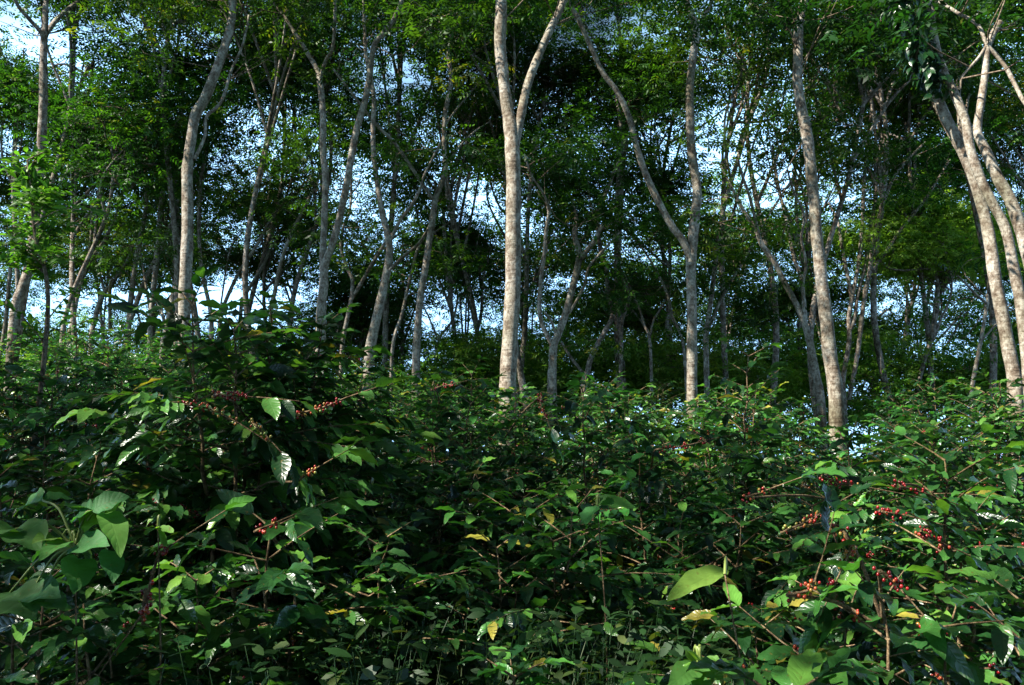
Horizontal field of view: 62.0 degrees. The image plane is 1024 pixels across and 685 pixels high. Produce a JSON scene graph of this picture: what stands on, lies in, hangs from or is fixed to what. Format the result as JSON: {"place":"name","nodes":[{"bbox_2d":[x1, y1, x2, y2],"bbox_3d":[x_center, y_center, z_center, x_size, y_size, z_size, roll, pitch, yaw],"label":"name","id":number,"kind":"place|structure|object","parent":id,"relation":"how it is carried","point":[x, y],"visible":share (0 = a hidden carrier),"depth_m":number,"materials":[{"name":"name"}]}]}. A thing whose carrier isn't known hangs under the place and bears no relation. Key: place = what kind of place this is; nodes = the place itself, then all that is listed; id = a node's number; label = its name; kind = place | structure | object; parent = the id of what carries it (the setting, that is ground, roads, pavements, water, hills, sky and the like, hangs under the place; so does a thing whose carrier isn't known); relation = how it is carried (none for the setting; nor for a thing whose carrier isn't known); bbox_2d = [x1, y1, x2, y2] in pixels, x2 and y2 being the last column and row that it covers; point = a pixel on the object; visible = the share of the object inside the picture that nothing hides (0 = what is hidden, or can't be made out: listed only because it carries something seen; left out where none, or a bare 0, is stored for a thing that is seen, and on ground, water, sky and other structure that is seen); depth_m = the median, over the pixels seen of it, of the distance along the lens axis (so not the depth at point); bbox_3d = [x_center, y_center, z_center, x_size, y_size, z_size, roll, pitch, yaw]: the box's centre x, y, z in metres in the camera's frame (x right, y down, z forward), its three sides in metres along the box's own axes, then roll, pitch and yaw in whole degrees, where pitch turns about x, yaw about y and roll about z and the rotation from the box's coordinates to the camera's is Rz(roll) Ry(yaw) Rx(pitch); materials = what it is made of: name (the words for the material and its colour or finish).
{"place":"outdoors","nodes":[
{"label":"outdoors","id":0,"kind":"place"},
{"bbox_2d":[0,423,1023,684],"bbox_3d":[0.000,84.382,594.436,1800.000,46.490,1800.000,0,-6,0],"label":"ground","id":1,"kind":"structure","parent":0,"point":[458,625],"depth_m":6.80,"materials":[{"name":"brown soil"}]},
{"bbox_2d":[0,1,98,290],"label":"leafy tree","id":2,"kind":"object","parent":1,"relation":"on","point":[17,113],"visible":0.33,"depth_m":20.25,"materials":[{"name":"green plant"}]},
{"bbox_2d":[0,135,104,578],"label":"sapling","id":3,"kind":"object","parent":1,"relation":"on","point":[36,198],"visible":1,"depth_m":6.58,"materials":[{"name":"green plant"}]},
{"bbox_2d":[0,487,128,684],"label":"broad leaved plant","id":4,"kind":"object","parent":1,"relation":"on","point":[32,595],"visible":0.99,"depth_m":2.42,"materials":[{"name":"green plant"}]},
{"bbox_2d":[4,199,171,357],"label":"shade tree","id":5,"kind":"object","parent":1,"relation":"on","point":[98,307],"visible":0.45,"depth_m":22.32,"materials":[{"name":"green plant"}]},
{"bbox_2d":[0,365,195,666],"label":"coffee shrub","id":6,"kind":"object","parent":1,"relation":"on","point":[32,428],"visible":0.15,"depth_m":5.06,"materials":[{"name":"green plant"}]},
{"bbox_2d":[0,0,207,438],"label":"shade tree","id":7,"kind":"object","parent":1,"relation":"on","point":[45,30],"visible":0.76,"depth_m":13.76,"materials":[{"name":"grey plant"}]},
{"bbox_2d":[0,365,213,633],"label":"coffee shrub","id":8,"kind":"object","parent":1,"relation":"on","point":[74,443],"visible":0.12,"depth_m":5.26,"materials":[{"name":"green plant"}]},
{"bbox_2d":[0,550,216,684],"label":"coffee shrub","id":9,"kind":"object","parent":1,"relation":"on","point":[19,627],"visible":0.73,"depth_m":2.63,"materials":[{"name":"green plant"}]},
{"bbox_2d":[0,435,254,684],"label":"coffee shrub","id":10,"kind":"object","parent":1,"relation":"on","point":[78,489],"visible":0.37,"depth_m":3.59,"materials":[{"name":"green plant"}]},
{"bbox_2d":[0,34,266,394],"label":"dense tree","id":11,"kind":"object","parent":1,"relation":"on","point":[140,161],"visible":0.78,"depth_m":18.30,"materials":[{"name":"green plant"}]},
{"bbox_2d":[0,0,267,391],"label":"ridge tree","id":12,"kind":"object","parent":1,"relation":"on","point":[145,49],"visible":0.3,"depth_m":19.83,"materials":[{"name":"green plant"}]},
{"bbox_2d":[30,495,255,684],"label":"coffee shrub","id":13,"kind":"object","parent":1,"relation":"on","point":[124,640],"visible":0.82,"depth_m":2.61,"materials":[{"name":"green plant"}]},
{"bbox_2d":[0,424,285,684],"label":"coffee shrub","id":14,"kind":"object","parent":1,"relation":"on","point":[99,470],"visible":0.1,"depth_m":4.05,"materials":[{"name":"green plant"}]},
{"bbox_2d":[57,189,236,393],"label":"shade tree","id":15,"kind":"object","parent":1,"relation":"on","point":[105,254],"visible":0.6,"depth_m":18.84,"materials":[{"name":"green plant"}]},
{"bbox_2d":[19,370,320,682],"bbox_3d":[-1.894,1.015,4.631,1.420,1.740,1.587,5,-8,-40],"label":"coffee shrub","id":16,"kind":"object","parent":1,"relation":"on","point":[93,428],"visible":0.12,"depth_m":4.49,"materials":[{"name":"green plant"}]},
{"bbox_2d":[65,13,357,346],"bbox_3d":[-7.234,-2.496,21.509,7.598,11.529,5.956,-2,-6,22],"label":"ridge tree","id":17,"kind":"object","parent":1,"relation":"on","point":[229,99],"visible":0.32,"depth_m":20.32,"materials":[{"name":"green plant"}]},
{"bbox_2d":[107,64,318,387],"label":"shade tree","id":18,"kind":"object","parent":1,"relation":"on","point":[201,179],"visible":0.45,"depth_m":19.48,"materials":[{"name":"green plant"}]},
{"bbox_2d":[55,0,378,430],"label":"shade tree","id":19,"kind":"object","parent":1,"relation":"on","point":[187,232],"visible":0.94,"depth_m":13.73,"materials":[{"name":"green plant"}]},
{"bbox_2d":[82,554,369,684],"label":"coffee shrub","id":20,"kind":"object","parent":1,"relation":"on","point":[189,611],"visible":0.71,"depth_m":2.80,"materials":[{"name":"green plant"}]},
{"bbox_2d":[44,264,450,684],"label":"coffee shrub","id":21,"kind":"object","parent":1,"relation":"on","point":[284,471],"visible":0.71,"depth_m":3.77,"materials":[{"name":"green plant"}]},
{"bbox_2d":[152,148,343,387],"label":"shade tree","id":22,"kind":"object","parent":1,"relation":"on","point":[251,253],"visible":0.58,"depth_m":20.39,"materials":[{"name":"green plant"}]},
{"bbox_2d":[23,489,485,684],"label":"coffee shrub","id":23,"kind":"object","parent":1,"relation":"on","point":[296,582],"visible":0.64,"depth_m":2.89,"materials":[{"name":"green plant"}]},
{"bbox_2d":[142,0,378,369],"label":"ridge tree","id":24,"kind":"object","parent":1,"relation":"on","point":[268,131],"visible":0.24,"depth_m":18.51,"materials":[{"name":"grey plant"}]},
{"bbox_2d":[124,174,397,332],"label":"ridge tree","id":25,"kind":"object","parent":1,"relation":"on","point":[235,262],"visible":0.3,"depth_m":25.69,"materials":[{"name":"green plant"}]},
{"bbox_2d":[193,83,395,333],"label":"shade tree","id":26,"kind":"object","parent":1,"relation":"on","point":[285,248],"visible":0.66,"depth_m":19.42,"materials":[{"name":"green plant"}]},
{"bbox_2d":[191,341,431,639],"bbox_3d":[-1.131,0.921,5.252,1.512,1.925,1.652,0,-6,0],"label":"coffee shrub","id":27,"kind":"object","parent":1,"relation":"on","point":[386,491],"visible":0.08,"depth_m":5.09,"materials":[{"name":"green plant"}]},
{"bbox_2d":[194,0,439,355],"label":"ridge tree","id":28,"kind":"object","parent":1,"relation":"on","point":[328,88],"visible":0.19,"depth_m":20.76,"materials":[{"name":"green plant"}]},
{"bbox_2d":[194,93,468,319],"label":"ridge tree","id":29,"kind":"object","parent":1,"relation":"on","point":[265,270],"visible":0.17,"depth_m":24.79,"materials":[{"name":"green plant"}]},
{"bbox_2d":[129,0,543,410],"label":"shade tree","id":30,"kind":"object","parent":1,"relation":"on","point":[325,255],"visible":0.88,"depth_m":14.17,"materials":[{"name":"grey plant"}]},
{"bbox_2d":[279,233,440,371],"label":"dense tree","id":31,"kind":"object","parent":1,"relation":"on","point":[336,296],"visible":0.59,"depth_m":23.82,"materials":[{"name":"green plant"}]},
{"bbox_2d":[237,72,503,393],"bbox_3d":[-3.312,-1.262,17.130,5.344,7.627,4.577,-3,-7,28],"label":"shade tree","id":32,"kind":"object","parent":1,"relation":"on","point":[303,137],"visible":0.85,"depth_m":17.08,"materials":[{"name":"green plant"}]},
{"bbox_2d":[249,0,491,405],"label":"shade tree","id":33,"kind":"object","parent":1,"relation":"on","point":[372,337],"visible":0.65,"depth_m":15.56,"materials":[{"name":"green plant"}]},
{"bbox_2d":[211,512,532,682],"bbox_3d":[-0.601,1.232,3.312,1.612,1.115,1.360,-5,-8,39],"label":"coffee shrub","id":34,"kind":"object","parent":1,"relation":"on","point":[388,591],"visible":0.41,"depth_m":3.26,"materials":[{"name":"green plant"}]},
{"bbox_2d":[242,391,503,647],"bbox_3d":[-0.863,1.102,4.856,1.435,1.653,1.425,-4,-7,32],"label":"coffee shrub","id":35,"kind":"object","parent":1,"relation":"on","point":[364,466],"visible":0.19,"depth_m":4.84,"materials":[{"name":"green plant"}]},
{"bbox_2d":[236,194,537,441],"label":"ridge tree","id":36,"kind":"object","parent":1,"relation":"on","point":[433,302],"visible":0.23,"depth_m":25.63,"materials":[{"name":"green plant"}]},
{"bbox_2d":[319,0,494,416],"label":"shade tree","id":37,"kind":"object","parent":1,"relation":"on","point":[416,349],"visible":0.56,"depth_m":16.54,"materials":[{"name":"grey plant"}]},
{"bbox_2d":[330,126,522,406],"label":"shade tree","id":38,"kind":"object","parent":1,"relation":"on","point":[408,277],"visible":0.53,"depth_m":18.76,"materials":[{"name":"green plant"}]},
{"bbox_2d":[259,0,611,429],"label":"ridge tree","id":39,"kind":"object","parent":1,"relation":"on","point":[520,371],"visible":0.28,"depth_m":18.27,"materials":[{"name":"green plant"}]},
{"bbox_2d":[346,365,527,592],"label":"coffee shrub","id":40,"kind":"object","parent":1,"relation":"on","point":[415,379],"visible":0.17,"depth_m":7.06,"materials":[{"name":"green plant"}]},
{"bbox_2d":[375,186,504,342],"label":"dense tree","id":41,"kind":"object","parent":1,"relation":"on","point":[476,237],"visible":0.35,"depth_m":24.05,"materials":[{"name":"green plant"}]},
{"bbox_2d":[322,456,559,684],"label":"coffee shrub","id":42,"kind":"object","parent":1,"relation":"on","point":[445,532],"visible":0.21,"depth_m":4.44,"materials":[{"name":"green plant"}]},
{"bbox_2d":[312,69,574,420],"bbox_3d":[-1.907,-1.259,22.480,7.738,12.204,5.966,0,-6,0],"label":"ridge tree","id":43,"kind":"object","parent":1,"relation":"on","point":[412,185],"visible":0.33,"depth_m":22.31,"materials":[{"name":"green plant"}]},
{"bbox_2d":[350,355,550,599],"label":"coffee shrub","id":44,"kind":"object","parent":1,"relation":"on","point":[444,415],"visible":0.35,"depth_m":6.06,"materials":[{"name":"green plant"}]},
{"bbox_2d":[368,0,602,393],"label":"ridge tree","id":45,"kind":"object","parent":1,"relation":"on","point":[448,189],"visible":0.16,"depth_m":20.92,"materials":[{"name":"green plant"}]},
{"bbox_2d":[357,521,627,684],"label":"coffee shrub","id":46,"kind":"object","parent":1,"relation":"on","point":[525,592],"visible":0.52,"depth_m":3.52,"materials":[{"name":"green plant"}]},
{"bbox_2d":[360,322,634,436],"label":"shrub","id":47,"kind":"object","parent":1,"relation":"on","point":[466,352],"visible":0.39,"depth_m":19.88,"materials":[{"name":"plant"}]},
{"bbox_2d":[394,393,611,628],"bbox_3d":[-0.093,1.236,5.954,1.524,1.720,1.609,4,-7,-37],"label":"coffee shrub","id":48,"kind":"object","parent":1,"relation":"on","point":[553,436],"visible":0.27,"depth_m":5.77,"materials":[{"name":"green plant"}]},
{"bbox_2d":[1,454,1021,684],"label":"undergrowth","id":49,"kind":"object","parent":1,"relation":"on","point":[639,657],"visible":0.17,"depth_m":2.79,"materials":[{"name":"green plant"}]},
{"bbox_2d":[438,382,585,561],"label":"coffee shrub","id":50,"kind":"object","parent":1,"relation":"on","point":[539,430],"visible":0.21,"depth_m":8.48,"materials":[{"name":"green plant"}]},
{"bbox_2d":[425,213,630,381],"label":"ridge tree","id":51,"kind":"object","parent":1,"relation":"on","point":[491,290],"visible":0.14,"depth_m":26.52,"materials":[{"name":"green plant"}]},
{"bbox_2d":[385,2,690,415],"bbox_3d":[0.661,-2.392,19.974,7.037,12.499,5.847,0,-6,0],"label":"ridge tree","id":52,"kind":"object","parent":1,"relation":"on","point":[554,80],"visible":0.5,"depth_m":19.62,"materials":[{"name":"green plant"}]},
{"bbox_2d":[423,96,722,482],"bbox_3d":[0.842,-0.766,15.150,4.918,7.390,5.593,-3,-7,28],"label":"shade tree","id":53,"kind":"object","parent":1,"relation":"on","point":[594,220],"visible":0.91,"depth_m":15.54,"materials":[{"name":"green plant"}]},
{"bbox_2d":[420,0,732,496],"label":"shade tree","id":54,"kind":"object","parent":1,"relation":"on","point":[512,127],"visible":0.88,"depth_m":11.48,"materials":[{"name":"beige plant"}]},
{"bbox_2d":[400,470,761,684],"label":"coffee shrub","id":55,"kind":"object","parent":1,"relation":"on","point":[586,578],"visible":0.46,"depth_m":3.68,"materials":[{"name":"green plant"}]},
{"bbox_2d":[461,372,729,619],"bbox_3d":[0.524,1.251,5.928,1.932,2.080,1.962,1,-6,-14],"label":"coffee shrub","id":56,"kind":"object","parent":1,"relation":"on","point":[572,453],"visible":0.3,"depth_m":5.79,"materials":[{"name":"green plant"}]},
{"bbox_2d":[481,0,721,483],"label":"shade tree","id":57,"kind":"object","parent":1,"relation":"on","point":[689,246],"visible":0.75,"depth_m":14.23,"materials":[{"name":"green plant"}]},
{"bbox_2d":[500,55,735,432],"bbox_3d":[2.314,-1.499,17.368,4.473,9.264,4.690,-2,-6,17],"label":"shade tree","id":58,"kind":"object","parent":1,"relation":"on","point":[661,101],"visible":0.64,"depth_m":17.29,"materials":[{"name":"green plant"}]},
{"bbox_2d":[524,371,715,594],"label":"coffee shrub","id":59,"kind":"object","parent":1,"relation":"on","point":[626,406],"visible":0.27,"depth_m":6.99,"materials":[{"name":"green plant"}]},
{"bbox_2d":[495,91,748,419],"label":"ridge tree","id":60,"kind":"object","parent":1,"relation":"on","point":[679,186],"visible":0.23,"depth_m":22.37,"materials":[{"name":"green plant"}]},
{"bbox_2d":[503,191,762,434],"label":"shade tree","id":61,"kind":"object","parent":1,"relation":"on","point":[556,306],"visible":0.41,"depth_m":18.31,"materials":[{"name":"green plant"}]},
{"bbox_2d":[542,25,734,402],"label":"dense tree","id":62,"kind":"object","parent":1,"relation":"on","point":[626,144],"visible":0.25,"depth_m":19.93,"materials":[{"name":"green plant"}]},
{"bbox_2d":[547,214,766,445],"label":"shade tree","id":63,"kind":"object","parent":1,"relation":"on","point":[643,308],"visible":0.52,"depth_m":17.96,"materials":[{"name":"green plant"}]},
{"bbox_2d":[536,418,784,684],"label":"coffee shrub","id":64,"kind":"object","parent":1,"relation":"on","point":[657,482],"visible":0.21,"depth_m":4.68,"materials":[{"name":"green plant"}]},
{"bbox_2d":[539,156,784,415],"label":"shade tree","id":65,"kind":"object","parent":1,"relation":"on","point":[707,293],"visible":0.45,"depth_m":17.03,"materials":[{"name":"green plant"}]},
{"bbox_2d":[533,498,884,684],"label":"coffee shrub","id":66,"kind":"object","parent":1,"relation":"on","point":[656,593],"visible":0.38,"depth_m":4.01,"materials":[{"name":"green plant"}]},
{"bbox_2d":[627,381,827,586],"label":"coffee shrub","id":67,"kind":"object","parent":1,"relation":"on","point":[708,425],"visible":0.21,"depth_m":6.91,"materials":[{"name":"green plant"}]},
{"bbox_2d":[578,309,880,425],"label":"ridge tree","id":68,"kind":"object","parent":1,"relation":"on","point":[674,372],"visible":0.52,"depth_m":19.61,"materials":[{"name":"green plant"}]},
{"bbox_2d":[622,337,845,646],"bbox_3d":[1.487,1.027,5.678,1.468,2.104,1.296,-5,-8,41],"label":"coffee shrub","id":69,"kind":"object","parent":1,"relation":"on","point":[743,428],"visible":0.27,"depth_m":5.63,"materials":[{"name":"green plant"}]},
{"bbox_2d":[615,0,871,461],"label":"shade tree","id":70,"kind":"object","parent":1,"relation":"on","point":[777,54],"visible":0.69,"depth_m":16.94,"materials":[{"name":"green plant"}]},
{"bbox_2d":[643,3,850,425],"bbox_3d":[5.496,-2.042,19.134,5.063,11.308,3.746,2,-6,-17],"label":"dense tree","id":71,"kind":"object","parent":1,"relation":"on","point":[734,105],"visible":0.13,"depth_m":19.40,"materials":[{"name":"green plant"}]},
{"bbox_2d":[600,434,924,682],"bbox_3d":[1.344,1.282,4.668,1.450,1.549,1.906,1,-6,-12],"label":"coffee shrub","id":72,"kind":"object","parent":1,"relation":"on","point":[749,572],"visible":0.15,"depth_m":4.67,"materials":[{"name":"green plant"}]},
{"bbox_2d":[615,81,924,489],"bbox_3d":[5.128,-0.944,16.054,5.508,7.849,5.060,3,-7,-23],"label":"shade tree","id":73,"kind":"object","parent":1,"relation":"on","point":[791,140],"visible":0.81,"depth_m":15.79,"materials":[{"name":"green plant"}]},
{"bbox_2d":[566,0,980,435],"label":"ridge tree","id":74,"kind":"object","parent":1,"relation":"on","point":[776,333],"visible":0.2,"depth_m":18.71,"materials":[{"name":"green plant"}]},
{"bbox_2d":[597,572,960,684],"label":"coffee shrub","id":75,"kind":"object","parent":1,"relation":"on","point":[706,616],"visible":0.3,"depth_m":2.78,"materials":[{"name":"green plant"}]},
{"bbox_2d":[683,644,884,684],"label":"coffee shrub","id":76,"kind":"object","parent":1,"relation":"on","point":[807,667],"visible":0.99,"depth_m":1.84,"materials":[{"name":"green plant"}]},
{"bbox_2d":[680,265,893,412],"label":"dense tree","id":77,"kind":"object","parent":1,"relation":"on","point":[834,298],"visible":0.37,"depth_m":23.55,"materials":[{"name":"green plant"}]},
{"bbox_2d":[640,0,974,511],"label":"shade tree","id":78,"kind":"object","parent":1,"relation":"on","point":[835,389],"visible":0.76,"depth_m":12.14,"materials":[{"name":"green plant"}]},
{"bbox_2d":[686,309,960,458],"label":"ridge tree","id":79,"kind":"object","parent":1,"relation":"on","point":[854,402],"visible":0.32,"depth_m":20.12,"materials":[{"name":"plant"}]},
{"bbox_2d":[723,1,963,421],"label":"ridge tree","id":80,"kind":"object","parent":1,"relation":"on","point":[881,168],"visible":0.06,"depth_m":19.57,"materials":[{"name":"grey plant"}]},
{"bbox_2d":[682,414,1023,684],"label":"coffee shrub","id":81,"kind":"object","parent":1,"relation":"on","point":[853,484],"visible":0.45,"depth_m":3.99,"materials":[{"name":"green plant"}]},
{"bbox_2d":[699,0,1023,536],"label":"shade tree","id":82,"kind":"object","parent":1,"relation":"on","point":[1007,343],"visible":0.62,"depth_m":10.52,"materials":[{"name":"beige plant"}]},
{"bbox_2d":[710,482,1023,684],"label":"coffee shrub","id":83,"kind":"object","parent":1,"relation":"on","point":[819,623],"visible":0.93,"depth_m":2.46,"materials":[{"name":"green plant"}]},
{"bbox_2d":[735,0,1023,433],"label":"dense tree","id":84,"kind":"object","parent":1,"relation":"on","point":[874,13],"visible":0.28,"depth_m":16.62,"materials":[{"name":"green plant"}]},
{"bbox_2d":[751,99,1023,352],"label":"ridge tree","id":85,"kind":"object","parent":1,"relation":"on","point":[957,165],"visible":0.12,"depth_m":23.16,"materials":[{"name":"green plant"}]},
{"bbox_2d":[756,1,1023,457],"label":"ridge tree","id":86,"kind":"object","parent":1,"relation":"on","point":[915,106],"visible":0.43,"depth_m":20.50,"materials":[{"name":"green plant"}]},
{"bbox_2d":[757,79,1023,462],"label":"shade tree","id":87,"kind":"object","parent":1,"relation":"on","point":[871,269],"visible":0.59,"depth_m":19.27,"materials":[{"name":"green plant"}]},
{"bbox_2d":[780,423,1023,684],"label":"coffee shrub","id":88,"kind":"object","parent":1,"relation":"on","point":[996,540],"visible":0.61,"depth_m":3.53,"materials":[{"name":"green plant"}]},
{"bbox_2d":[785,168,1023,412],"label":"rounded tree","id":89,"kind":"object","parent":1,"relation":"on","point":[934,232],"visible":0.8,"depth_m":19.74,"materials":[{"name":"green plant"}]},
{"bbox_2d":[790,310,1021,441],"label":"ridge tree","id":90,"kind":"object","parent":1,"relation":"on","point":[942,371],"visible":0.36,"depth_m":20.37,"materials":[{"name":"plant"}]},
{"bbox_2d":[820,399,1012,601],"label":"coffee shrub","id":91,"kind":"object","parent":1,"relation":"on","point":[841,453],"visible":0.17,"depth_m":6.77,"materials":[{"name":"green plant"}]},
{"bbox_2d":[815,0,1023,394],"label":"shade tree","id":92,"kind":"object","parent":1,"relation":"on","point":[1016,280],"visible":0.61,"depth_m":10.12,"materials":[{"name":"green plant"}]},
{"bbox_2d":[880,0,954,101],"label":"climbing plant","id":93,"kind":"object","parent":92,"relation":"attached to","point":[922,66],"visible":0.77,"depth_m":10.26,"materials":[{"name":"green plant"}]},
{"bbox_2d":[819,0,1023,265],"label":"shade tree","id":94,"kind":"object","parent":1,"relation":"on","point":[1008,196],"visible":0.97,"depth_m":9.44,"materials":[{"name":"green plant"}]},
{"bbox_2d":[826,412,1023,662],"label":"coffee shrub","id":95,"kind":"object","parent":1,"relation":"on","point":[910,430],"visible":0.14,"depth_m":5.50,"materials":[{"name":"green plant"}]},
{"bbox_2d":[853,423,1023,684],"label":"coffee shrub","id":96,"kind":"object","parent":1,"relation":"on","point":[1004,511],"visible":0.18,"depth_m":4.46,"materials":[{"name":"green plant"}]},
{"bbox_2d":[855,567,1023,684],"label":"coffee shrub","id":97,"kind":"object","parent":1,"relation":"on","point":[1004,636],"visible":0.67,"depth_m":2.42,"materials":[{"name":"green plant"}]},
{"bbox_2d":[876,236,1022,425],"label":"shade tree","id":98,"kind":"object","parent":1,"relation":"on","point":[983,335],"visible":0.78,"depth_m":15.57,"materials":[{"name":"green plant"}]},
{"bbox_2d":[908,368,1023,606],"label":"coffee shrub","id":99,"kind":"object","parent":1,"relation":"on","point":[1012,418],"visible":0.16,"depth_m":6.81,"materials":[{"name":"green plant"}]},
{"bbox_2d":[0,0,1023,456],"label":"sky","id":100,"kind":"structure","parent":0,"point":[236,294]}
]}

